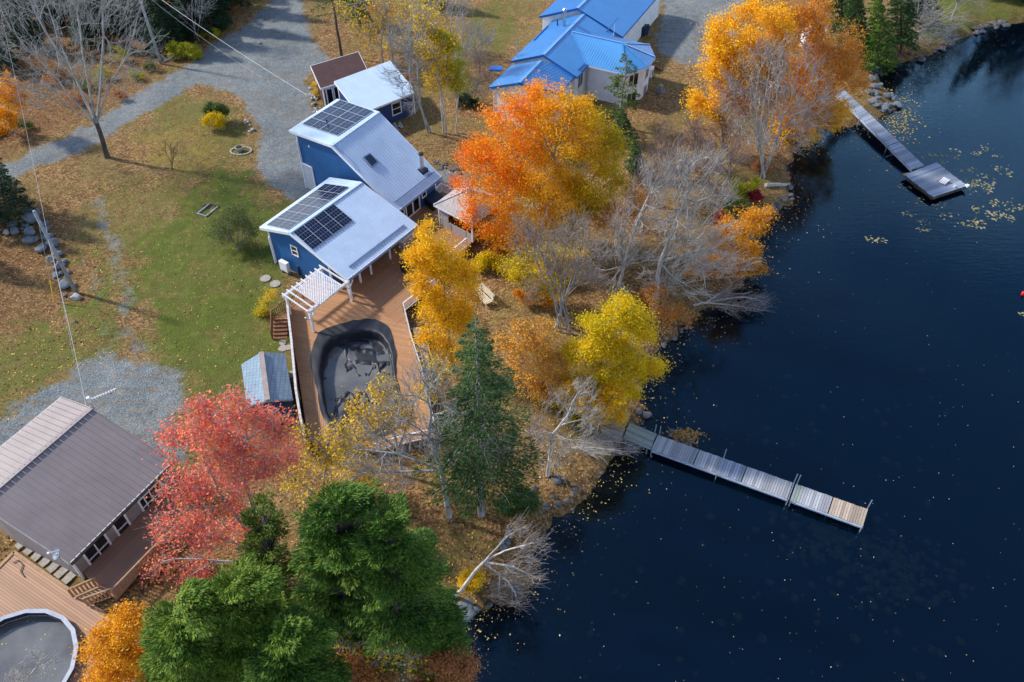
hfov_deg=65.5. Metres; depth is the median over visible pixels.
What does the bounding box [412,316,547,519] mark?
spruce tree
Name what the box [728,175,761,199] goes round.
bush
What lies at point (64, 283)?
boulder
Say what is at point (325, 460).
tree
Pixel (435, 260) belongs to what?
aspen tree
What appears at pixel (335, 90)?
window
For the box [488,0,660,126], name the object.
white house
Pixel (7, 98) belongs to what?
maple tree
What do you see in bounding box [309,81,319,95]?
bush
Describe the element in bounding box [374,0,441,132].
birch tree
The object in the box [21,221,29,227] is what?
boulder
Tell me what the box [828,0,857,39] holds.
spruce tree
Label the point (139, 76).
bush
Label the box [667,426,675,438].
boulder
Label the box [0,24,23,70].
conifer tree
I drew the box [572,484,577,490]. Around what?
stone
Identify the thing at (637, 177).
shrub
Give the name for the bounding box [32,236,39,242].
boulder
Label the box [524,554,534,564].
stone
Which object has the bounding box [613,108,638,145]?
spruce tree
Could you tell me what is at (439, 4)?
conifer tree
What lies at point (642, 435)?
dock
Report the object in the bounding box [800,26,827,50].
white shed
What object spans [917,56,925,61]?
stone
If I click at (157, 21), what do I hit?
conifer tree
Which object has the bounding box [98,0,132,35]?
conifer tree
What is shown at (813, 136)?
maple tree
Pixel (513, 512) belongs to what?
bush
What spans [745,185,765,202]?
bush
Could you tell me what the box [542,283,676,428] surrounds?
birch tree
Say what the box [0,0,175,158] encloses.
bare tree
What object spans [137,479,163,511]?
window
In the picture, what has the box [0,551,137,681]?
deck
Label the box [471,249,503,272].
bush
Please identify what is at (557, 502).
stone
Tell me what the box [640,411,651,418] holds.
stone
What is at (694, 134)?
shrub
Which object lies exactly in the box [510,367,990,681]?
submerged stones
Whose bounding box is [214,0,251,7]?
conifer tree
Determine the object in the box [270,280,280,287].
ground lid
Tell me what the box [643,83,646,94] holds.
window
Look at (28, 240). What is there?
boulder
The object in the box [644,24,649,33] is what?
wheelie bin
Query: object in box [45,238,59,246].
boulder
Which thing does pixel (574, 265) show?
bare tree
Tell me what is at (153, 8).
conifer tree
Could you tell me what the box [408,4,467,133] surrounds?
birch tree
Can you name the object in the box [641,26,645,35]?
wheelie bin
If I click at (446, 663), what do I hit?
maple tree
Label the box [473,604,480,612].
stone
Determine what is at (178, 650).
hemlock tree
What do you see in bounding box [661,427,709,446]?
leaf heap
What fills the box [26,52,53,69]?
bush
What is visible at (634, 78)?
window
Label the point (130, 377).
gravel driveway
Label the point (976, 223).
lily pads
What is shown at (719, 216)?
bush
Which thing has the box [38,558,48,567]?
paver
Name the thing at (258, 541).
cedar tree
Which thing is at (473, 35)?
bare tree
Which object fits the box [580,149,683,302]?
bare tree
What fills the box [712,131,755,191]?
shrub
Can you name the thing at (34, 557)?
paver
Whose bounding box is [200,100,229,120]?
bush
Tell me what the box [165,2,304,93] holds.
overhead wire
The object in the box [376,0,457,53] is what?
bare tree
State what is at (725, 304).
bare tree
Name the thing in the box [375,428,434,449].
deck railing
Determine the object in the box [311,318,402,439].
swimming pool
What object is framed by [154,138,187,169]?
tree
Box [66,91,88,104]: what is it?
bush
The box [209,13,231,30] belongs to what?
bush
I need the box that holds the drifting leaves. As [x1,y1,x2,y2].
[517,218,1014,681]
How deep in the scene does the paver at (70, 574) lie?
47.96 m
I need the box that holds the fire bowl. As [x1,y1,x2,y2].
[655,84,665,93]
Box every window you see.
[83,534,111,565]
[112,514,130,535]
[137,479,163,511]
[290,244,298,257]
[333,86,338,99]
[391,100,401,115]
[577,73,582,89]
[626,92,636,103]
[627,72,638,87]
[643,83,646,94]
[644,68,648,80]
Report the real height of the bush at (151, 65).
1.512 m
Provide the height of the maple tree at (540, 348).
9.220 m
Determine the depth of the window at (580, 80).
87.22 m
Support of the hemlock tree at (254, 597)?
on the ground
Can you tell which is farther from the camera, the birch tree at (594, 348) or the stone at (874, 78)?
the stone at (874, 78)
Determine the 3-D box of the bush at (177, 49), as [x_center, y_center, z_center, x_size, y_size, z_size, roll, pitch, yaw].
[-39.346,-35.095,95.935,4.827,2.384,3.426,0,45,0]
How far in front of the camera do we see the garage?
85.01 m
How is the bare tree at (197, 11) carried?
on the ground
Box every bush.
[15,117,36,129]
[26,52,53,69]
[39,67,59,84]
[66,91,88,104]
[71,74,97,90]
[88,65,112,79]
[107,45,128,61]
[111,91,129,100]
[126,69,144,81]
[142,59,158,70]
[165,40,205,60]
[195,27,222,37]
[199,110,228,129]
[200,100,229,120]
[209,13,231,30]
[251,287,278,318]
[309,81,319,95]
[402,71,419,81]
[452,565,489,594]
[456,91,479,109]
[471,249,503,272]
[494,483,544,520]
[503,256,555,285]
[511,287,553,309]
[526,387,552,403]
[627,281,665,306]
[713,212,734,229]
[721,196,751,213]
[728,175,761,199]
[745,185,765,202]
[749,156,772,173]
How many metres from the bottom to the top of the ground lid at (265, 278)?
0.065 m
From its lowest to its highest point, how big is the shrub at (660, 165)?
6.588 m
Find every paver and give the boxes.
[15,543,23,549]
[22,548,32,555]
[30,554,40,561]
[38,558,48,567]
[46,564,56,572]
[53,569,64,578]
[60,567,68,572]
[61,575,71,584]
[67,571,75,578]
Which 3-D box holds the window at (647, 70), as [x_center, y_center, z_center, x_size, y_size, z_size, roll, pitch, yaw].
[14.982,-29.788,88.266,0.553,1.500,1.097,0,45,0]
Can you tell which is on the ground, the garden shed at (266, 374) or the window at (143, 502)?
the garden shed at (266, 374)
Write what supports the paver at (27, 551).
on the ground
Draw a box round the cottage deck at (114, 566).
[83,484,192,600]
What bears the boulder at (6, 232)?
on the ground
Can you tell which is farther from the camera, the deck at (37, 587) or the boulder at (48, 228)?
the boulder at (48, 228)
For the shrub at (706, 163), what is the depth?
73.92 m
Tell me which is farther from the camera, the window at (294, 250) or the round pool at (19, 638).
the window at (294, 250)
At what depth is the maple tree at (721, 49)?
73.45 m
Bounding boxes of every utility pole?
[32,210,77,292]
[139,0,161,63]
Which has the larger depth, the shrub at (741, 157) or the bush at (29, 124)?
the bush at (29, 124)
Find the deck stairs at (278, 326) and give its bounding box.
[270,288,303,338]
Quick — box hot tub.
[424,190,442,210]
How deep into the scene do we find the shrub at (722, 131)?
78.18 m
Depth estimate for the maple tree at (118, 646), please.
38.19 m
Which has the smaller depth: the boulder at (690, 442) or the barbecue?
the boulder at (690, 442)
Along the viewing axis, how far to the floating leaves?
54.20 m
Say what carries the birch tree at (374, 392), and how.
on the ground
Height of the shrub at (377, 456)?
2.325 m
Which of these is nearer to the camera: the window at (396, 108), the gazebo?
the gazebo
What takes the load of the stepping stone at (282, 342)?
on the ground
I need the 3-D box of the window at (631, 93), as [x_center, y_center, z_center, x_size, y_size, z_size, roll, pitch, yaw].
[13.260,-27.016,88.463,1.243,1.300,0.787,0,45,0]
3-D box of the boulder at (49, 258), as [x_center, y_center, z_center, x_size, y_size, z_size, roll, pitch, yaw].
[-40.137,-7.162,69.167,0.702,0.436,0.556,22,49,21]
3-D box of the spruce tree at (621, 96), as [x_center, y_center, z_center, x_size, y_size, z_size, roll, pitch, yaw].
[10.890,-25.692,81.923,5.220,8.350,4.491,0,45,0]
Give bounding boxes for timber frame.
[196,203,218,216]
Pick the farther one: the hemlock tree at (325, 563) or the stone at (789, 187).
the stone at (789, 187)
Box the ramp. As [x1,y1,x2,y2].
[413,326,433,376]
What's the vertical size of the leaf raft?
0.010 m
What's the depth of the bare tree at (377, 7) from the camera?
91.84 m
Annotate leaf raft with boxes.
[850,87,929,170]
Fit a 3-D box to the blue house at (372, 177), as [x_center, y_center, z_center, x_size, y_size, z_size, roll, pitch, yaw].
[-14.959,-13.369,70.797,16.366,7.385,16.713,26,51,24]
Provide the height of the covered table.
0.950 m
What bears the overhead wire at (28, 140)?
attached to the utility pole at (63, 268)
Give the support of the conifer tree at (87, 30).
on the ground
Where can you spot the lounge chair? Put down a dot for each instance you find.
(944, 180)
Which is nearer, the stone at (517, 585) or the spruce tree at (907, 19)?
the stone at (517, 585)
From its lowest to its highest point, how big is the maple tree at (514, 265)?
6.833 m
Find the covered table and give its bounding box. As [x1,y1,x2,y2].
[489,66,502,76]
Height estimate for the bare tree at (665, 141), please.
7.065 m
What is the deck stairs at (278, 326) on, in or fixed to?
on the ground
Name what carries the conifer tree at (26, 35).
on the ground
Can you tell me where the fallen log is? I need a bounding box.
[764,183,789,186]
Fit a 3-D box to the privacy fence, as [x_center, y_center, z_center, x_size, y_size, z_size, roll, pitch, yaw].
[-15.870,2.399,58.713,0.396,1.975,14.794,-12,46,-11]
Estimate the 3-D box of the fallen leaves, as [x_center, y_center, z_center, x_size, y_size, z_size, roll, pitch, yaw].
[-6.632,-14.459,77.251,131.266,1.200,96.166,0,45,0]
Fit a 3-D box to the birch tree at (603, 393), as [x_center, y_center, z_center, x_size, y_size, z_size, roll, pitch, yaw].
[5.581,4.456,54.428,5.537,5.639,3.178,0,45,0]
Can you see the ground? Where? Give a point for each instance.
(166, 304)
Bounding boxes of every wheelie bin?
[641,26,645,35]
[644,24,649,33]
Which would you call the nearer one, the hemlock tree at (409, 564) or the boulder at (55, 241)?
the hemlock tree at (409, 564)
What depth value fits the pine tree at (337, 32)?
93.19 m
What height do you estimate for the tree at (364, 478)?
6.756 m
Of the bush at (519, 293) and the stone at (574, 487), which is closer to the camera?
the stone at (574, 487)
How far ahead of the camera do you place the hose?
48.08 m
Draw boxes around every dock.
[624,423,872,537]
[837,90,923,171]
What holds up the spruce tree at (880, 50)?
on the ground
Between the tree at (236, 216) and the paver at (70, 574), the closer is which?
the paver at (70, 574)
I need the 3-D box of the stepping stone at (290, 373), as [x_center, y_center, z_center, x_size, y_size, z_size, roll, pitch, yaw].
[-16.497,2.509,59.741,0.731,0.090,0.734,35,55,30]
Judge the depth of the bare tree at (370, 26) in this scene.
90.97 m
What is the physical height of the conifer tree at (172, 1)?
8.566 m
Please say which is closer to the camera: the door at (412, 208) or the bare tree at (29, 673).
the bare tree at (29, 673)
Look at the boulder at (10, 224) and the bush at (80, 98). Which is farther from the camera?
the bush at (80, 98)
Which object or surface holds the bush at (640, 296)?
on the ground
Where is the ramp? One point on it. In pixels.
(419, 353)
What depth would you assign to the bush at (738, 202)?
73.82 m
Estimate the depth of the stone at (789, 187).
78.38 m
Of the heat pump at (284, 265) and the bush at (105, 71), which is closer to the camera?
the heat pump at (284, 265)
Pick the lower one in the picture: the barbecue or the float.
the barbecue
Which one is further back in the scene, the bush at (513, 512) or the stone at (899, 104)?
the stone at (899, 104)
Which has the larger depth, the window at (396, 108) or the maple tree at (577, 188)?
the window at (396, 108)
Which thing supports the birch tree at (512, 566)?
on the ground
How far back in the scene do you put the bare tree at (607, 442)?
54.76 m
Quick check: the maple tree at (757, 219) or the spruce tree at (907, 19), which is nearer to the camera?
the maple tree at (757, 219)
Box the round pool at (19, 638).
[0,609,78,681]
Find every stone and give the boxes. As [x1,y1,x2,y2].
[278,345,287,351]
[279,340,285,344]
[288,370,292,378]
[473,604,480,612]
[486,601,493,607]
[513,581,521,593]
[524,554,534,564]
[551,475,561,481]
[554,500,561,505]
[562,498,570,503]
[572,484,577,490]
[636,408,642,414]
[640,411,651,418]
[786,185,792,189]
[865,89,873,93]
[868,97,877,104]
[869,74,876,81]
[870,83,880,88]
[872,102,881,106]
[879,105,889,109]
[894,101,902,107]
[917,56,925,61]
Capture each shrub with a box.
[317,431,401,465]
[616,168,664,231]
[627,147,677,205]
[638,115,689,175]
[660,139,705,203]
[676,106,720,170]
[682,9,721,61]
[687,130,733,195]
[702,98,750,161]
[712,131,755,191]
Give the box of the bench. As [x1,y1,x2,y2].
[473,283,494,308]
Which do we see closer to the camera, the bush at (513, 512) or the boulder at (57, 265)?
the bush at (513, 512)
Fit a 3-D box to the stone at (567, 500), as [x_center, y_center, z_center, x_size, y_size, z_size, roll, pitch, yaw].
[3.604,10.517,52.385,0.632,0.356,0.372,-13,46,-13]
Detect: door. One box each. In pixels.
[325,87,333,103]
[405,196,420,217]
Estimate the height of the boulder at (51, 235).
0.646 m
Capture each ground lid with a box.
[260,275,270,281]
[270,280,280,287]
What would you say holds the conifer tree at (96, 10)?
on the ground
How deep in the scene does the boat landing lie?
56.38 m
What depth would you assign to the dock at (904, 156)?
84.09 m
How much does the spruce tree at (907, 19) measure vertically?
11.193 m
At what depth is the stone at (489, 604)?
47.60 m
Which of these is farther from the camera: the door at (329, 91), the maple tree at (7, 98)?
the door at (329, 91)
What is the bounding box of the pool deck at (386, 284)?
[290,185,480,454]
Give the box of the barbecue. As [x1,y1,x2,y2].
[399,258,412,272]
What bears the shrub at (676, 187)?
on the ground
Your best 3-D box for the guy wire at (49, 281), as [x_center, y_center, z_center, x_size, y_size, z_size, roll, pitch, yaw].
[-36.926,-6.263,63.150,0.117,7.544,1.818,35,55,30]
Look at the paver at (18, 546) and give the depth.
49.34 m
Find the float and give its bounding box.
[903,162,969,200]
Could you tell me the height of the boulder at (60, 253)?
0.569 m
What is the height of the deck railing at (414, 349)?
0.945 m
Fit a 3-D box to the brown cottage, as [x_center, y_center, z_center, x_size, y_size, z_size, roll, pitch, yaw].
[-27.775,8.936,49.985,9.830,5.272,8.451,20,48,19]
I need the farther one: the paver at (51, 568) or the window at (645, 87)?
the window at (645, 87)
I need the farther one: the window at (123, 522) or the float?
the float
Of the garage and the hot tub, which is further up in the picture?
the garage
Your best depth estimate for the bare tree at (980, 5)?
102.83 m
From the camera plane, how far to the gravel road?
92.86 m
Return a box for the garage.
[334,61,415,122]
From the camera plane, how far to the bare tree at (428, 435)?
44.84 m
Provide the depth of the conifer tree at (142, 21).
98.89 m
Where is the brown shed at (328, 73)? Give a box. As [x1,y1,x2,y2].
[310,52,366,105]
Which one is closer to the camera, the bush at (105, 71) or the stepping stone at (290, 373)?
the stepping stone at (290, 373)
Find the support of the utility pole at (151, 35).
on the ground
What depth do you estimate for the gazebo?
69.71 m
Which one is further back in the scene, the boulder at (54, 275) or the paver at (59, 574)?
the boulder at (54, 275)
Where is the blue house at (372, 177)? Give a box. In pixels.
[259,99,441,293]
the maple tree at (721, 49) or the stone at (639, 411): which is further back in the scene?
the maple tree at (721, 49)
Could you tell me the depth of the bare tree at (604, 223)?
66.76 m
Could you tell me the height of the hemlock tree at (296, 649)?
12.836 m
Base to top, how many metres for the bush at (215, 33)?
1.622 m
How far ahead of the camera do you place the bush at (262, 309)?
63.43 m
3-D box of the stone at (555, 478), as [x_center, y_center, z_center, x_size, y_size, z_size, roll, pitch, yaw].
[2.925,9.229,53.196,0.483,0.387,0.730,-28,52,-25]
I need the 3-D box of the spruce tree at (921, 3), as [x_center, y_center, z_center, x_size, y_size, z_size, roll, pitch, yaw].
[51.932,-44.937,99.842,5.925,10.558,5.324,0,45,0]
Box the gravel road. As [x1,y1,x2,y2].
[0,0,743,199]
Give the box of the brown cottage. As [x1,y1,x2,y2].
[0,396,176,579]
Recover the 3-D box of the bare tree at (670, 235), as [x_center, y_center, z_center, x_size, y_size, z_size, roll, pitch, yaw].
[14.548,-8.298,59.283,10.064,16.684,5.743,0,45,0]
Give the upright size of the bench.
1.020 m
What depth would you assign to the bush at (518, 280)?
65.99 m
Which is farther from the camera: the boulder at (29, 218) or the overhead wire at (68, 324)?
the boulder at (29, 218)
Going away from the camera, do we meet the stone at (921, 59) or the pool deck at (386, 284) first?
the pool deck at (386, 284)
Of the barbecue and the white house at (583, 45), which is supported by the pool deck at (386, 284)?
the barbecue
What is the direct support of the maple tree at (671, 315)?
on the ground
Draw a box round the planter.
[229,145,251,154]
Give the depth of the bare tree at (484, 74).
86.50 m
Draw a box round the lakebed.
[465,24,1023,681]
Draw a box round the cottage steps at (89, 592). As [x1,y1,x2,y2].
[67,577,113,606]
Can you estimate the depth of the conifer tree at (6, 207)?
71.16 m
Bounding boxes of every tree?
[0,0,35,26]
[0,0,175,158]
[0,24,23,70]
[0,69,32,135]
[0,161,36,228]
[1,645,62,681]
[2,0,44,49]
[30,0,69,25]
[67,1,107,47]
[69,597,158,681]
[79,0,114,24]
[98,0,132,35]
[118,0,154,36]
[132,0,170,29]
[133,574,234,681]
[134,0,190,53]
[134,380,307,588]
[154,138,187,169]
[162,0,202,11]
[165,0,212,42]
[170,0,218,40]
[192,0,233,26]
[197,552,302,681]
[200,198,263,257]
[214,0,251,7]
[231,489,328,619]
[240,602,352,681]
[274,411,366,509]
[286,476,393,660]
[310,0,361,55]
[321,351,516,518]
[321,429,391,497]
[327,0,427,64]
[331,646,405,681]
[332,614,435,681]
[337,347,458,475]
[342,491,458,681]
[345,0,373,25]
[354,0,401,62]
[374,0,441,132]
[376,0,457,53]
[399,214,487,370]
[399,633,488,681]
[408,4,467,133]
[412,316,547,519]
[419,596,473,681]
[420,0,451,10]
[431,23,479,132]
[442,70,638,262]
[443,0,498,77]
[449,41,498,102]
[455,509,559,611]
[488,313,590,411]
[492,232,592,303]
[500,200,614,332]
[522,373,608,485]
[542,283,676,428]
[554,374,634,434]
[568,424,647,462]
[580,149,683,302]
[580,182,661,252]
[596,52,640,127]
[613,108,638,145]
[624,135,645,180]
[634,134,761,313]
[636,274,700,328]
[677,0,804,152]
[679,201,783,282]
[693,273,778,316]
[703,23,846,178]
[765,0,881,137]
[772,94,859,149]
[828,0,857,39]
[836,0,876,58]
[856,0,899,75]
[878,0,921,52]
[885,0,976,48]
[904,0,942,24]
[950,0,990,20]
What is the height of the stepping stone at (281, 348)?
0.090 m
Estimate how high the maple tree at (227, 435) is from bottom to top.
17.154 m
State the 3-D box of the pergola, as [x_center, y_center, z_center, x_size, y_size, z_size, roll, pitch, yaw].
[-15.335,-3.100,63.225,3.482,3.171,5.414,26,50,23]
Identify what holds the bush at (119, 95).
on the ground
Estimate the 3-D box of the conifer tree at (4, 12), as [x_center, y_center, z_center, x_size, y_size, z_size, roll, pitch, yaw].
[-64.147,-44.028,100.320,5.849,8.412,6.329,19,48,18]
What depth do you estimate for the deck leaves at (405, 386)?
57.27 m
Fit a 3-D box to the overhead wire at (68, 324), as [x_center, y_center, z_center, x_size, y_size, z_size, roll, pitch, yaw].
[-31.664,-1.922,56.471,0.036,0.470,19.244,-21,49,-20]
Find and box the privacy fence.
[286,300,310,456]
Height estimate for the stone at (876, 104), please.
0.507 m
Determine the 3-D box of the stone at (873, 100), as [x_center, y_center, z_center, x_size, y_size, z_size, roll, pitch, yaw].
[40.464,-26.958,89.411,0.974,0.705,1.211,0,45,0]
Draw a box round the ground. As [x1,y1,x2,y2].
[0,0,1023,681]
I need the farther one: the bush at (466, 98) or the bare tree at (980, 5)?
the bare tree at (980, 5)
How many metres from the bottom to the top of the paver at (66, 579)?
0.060 m
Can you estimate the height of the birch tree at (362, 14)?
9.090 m
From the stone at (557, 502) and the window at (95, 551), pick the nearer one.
the window at (95, 551)
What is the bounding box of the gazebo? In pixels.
[433,183,502,241]
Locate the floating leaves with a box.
[466,34,1004,666]
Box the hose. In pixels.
[13,559,24,577]
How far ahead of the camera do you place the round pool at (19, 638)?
44.86 m
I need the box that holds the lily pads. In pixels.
[865,145,1023,315]
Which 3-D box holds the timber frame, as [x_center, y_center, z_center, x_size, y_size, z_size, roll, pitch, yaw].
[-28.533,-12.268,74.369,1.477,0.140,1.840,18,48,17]
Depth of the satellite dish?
45.03 m
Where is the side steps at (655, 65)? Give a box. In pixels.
[651,61,661,69]
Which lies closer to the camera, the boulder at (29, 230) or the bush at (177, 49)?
the boulder at (29, 230)
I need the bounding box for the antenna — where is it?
[86,388,115,409]
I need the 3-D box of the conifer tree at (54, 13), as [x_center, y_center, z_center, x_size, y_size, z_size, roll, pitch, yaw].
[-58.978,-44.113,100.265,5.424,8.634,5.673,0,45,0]
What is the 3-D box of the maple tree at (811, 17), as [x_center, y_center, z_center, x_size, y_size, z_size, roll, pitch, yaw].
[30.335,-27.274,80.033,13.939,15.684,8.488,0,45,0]
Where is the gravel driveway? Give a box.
[0,352,188,461]
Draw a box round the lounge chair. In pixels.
[937,177,949,185]
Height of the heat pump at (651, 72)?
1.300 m
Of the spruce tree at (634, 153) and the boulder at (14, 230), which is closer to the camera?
the boulder at (14, 230)
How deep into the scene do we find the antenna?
50.74 m
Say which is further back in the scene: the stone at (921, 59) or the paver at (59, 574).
the stone at (921, 59)
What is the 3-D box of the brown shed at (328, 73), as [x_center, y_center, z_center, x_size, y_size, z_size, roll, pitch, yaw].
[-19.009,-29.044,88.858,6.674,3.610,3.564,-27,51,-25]
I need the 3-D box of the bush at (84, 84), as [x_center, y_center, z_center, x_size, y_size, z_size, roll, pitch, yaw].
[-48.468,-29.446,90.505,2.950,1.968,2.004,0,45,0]
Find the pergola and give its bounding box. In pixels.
[282,265,352,332]
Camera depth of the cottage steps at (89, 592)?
46.50 m
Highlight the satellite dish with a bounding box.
[47,547,62,561]
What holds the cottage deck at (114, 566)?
attached to the brown cottage
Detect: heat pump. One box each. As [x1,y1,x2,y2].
[278,259,290,274]
[649,66,653,79]
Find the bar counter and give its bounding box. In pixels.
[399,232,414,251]
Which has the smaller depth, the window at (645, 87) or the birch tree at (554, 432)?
the birch tree at (554, 432)
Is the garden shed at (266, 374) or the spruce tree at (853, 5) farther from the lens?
the spruce tree at (853, 5)
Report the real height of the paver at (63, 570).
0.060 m
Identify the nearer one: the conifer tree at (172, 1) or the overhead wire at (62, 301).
the overhead wire at (62, 301)
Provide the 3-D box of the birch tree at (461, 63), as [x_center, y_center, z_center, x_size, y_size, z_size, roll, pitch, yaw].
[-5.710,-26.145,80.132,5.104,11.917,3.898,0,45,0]
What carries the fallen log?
on the ground
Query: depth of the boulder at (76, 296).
65.44 m
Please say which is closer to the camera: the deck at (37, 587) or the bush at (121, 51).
the deck at (37, 587)
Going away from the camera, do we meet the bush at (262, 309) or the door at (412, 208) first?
the bush at (262, 309)
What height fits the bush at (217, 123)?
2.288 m
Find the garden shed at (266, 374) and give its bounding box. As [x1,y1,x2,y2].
[241,351,296,424]
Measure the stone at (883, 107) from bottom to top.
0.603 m
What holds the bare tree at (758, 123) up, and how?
on the ground
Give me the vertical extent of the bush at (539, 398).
1.331 m
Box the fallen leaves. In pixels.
[0,0,941,681]
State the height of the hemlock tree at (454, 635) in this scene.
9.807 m
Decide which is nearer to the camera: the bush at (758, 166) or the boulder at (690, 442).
the boulder at (690, 442)
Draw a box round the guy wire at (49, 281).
[39,226,54,302]
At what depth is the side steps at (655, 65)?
93.80 m
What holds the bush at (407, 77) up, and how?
on the ground
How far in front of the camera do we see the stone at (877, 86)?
91.49 m
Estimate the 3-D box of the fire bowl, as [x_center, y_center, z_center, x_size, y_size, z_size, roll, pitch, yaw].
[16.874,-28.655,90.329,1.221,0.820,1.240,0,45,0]
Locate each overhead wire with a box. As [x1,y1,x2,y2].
[0,11,46,229]
[48,239,85,403]
[51,247,72,352]
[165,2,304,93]
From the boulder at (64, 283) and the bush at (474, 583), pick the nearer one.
the bush at (474, 583)
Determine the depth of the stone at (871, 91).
90.27 m
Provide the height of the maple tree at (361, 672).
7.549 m
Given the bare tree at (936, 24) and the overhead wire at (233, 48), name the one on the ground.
the bare tree at (936, 24)
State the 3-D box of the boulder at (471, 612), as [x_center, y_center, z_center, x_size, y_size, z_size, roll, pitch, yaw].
[-3.209,16.169,47.225,3.033,0.615,1.498,-25,50,-23]
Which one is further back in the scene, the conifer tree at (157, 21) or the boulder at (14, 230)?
the conifer tree at (157, 21)
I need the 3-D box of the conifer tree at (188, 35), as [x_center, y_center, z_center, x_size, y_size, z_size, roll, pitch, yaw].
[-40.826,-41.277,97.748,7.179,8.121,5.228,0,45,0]
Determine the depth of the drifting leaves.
50.17 m
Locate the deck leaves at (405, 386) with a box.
[294,230,629,437]
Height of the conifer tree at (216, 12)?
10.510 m
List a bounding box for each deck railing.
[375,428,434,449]
[402,303,433,418]
[403,279,436,309]
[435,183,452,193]
[452,238,467,251]
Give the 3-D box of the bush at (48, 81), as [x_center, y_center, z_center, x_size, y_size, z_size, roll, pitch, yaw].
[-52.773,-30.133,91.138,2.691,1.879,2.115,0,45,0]
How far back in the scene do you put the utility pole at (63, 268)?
63.34 m
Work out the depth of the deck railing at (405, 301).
63.72 m
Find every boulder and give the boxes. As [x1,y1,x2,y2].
[3,229,9,234]
[7,220,18,226]
[10,227,18,234]
[20,207,40,223]
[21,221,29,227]
[21,236,33,243]
[24,226,35,235]
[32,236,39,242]
[34,243,46,252]
[39,226,50,232]
[42,233,53,240]
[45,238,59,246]
[46,256,52,261]
[52,263,60,269]
[52,272,59,277]
[53,250,63,255]
[59,279,69,289]
[70,293,80,300]
[457,598,475,621]
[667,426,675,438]
[675,429,693,445]
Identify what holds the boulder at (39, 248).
on the ground

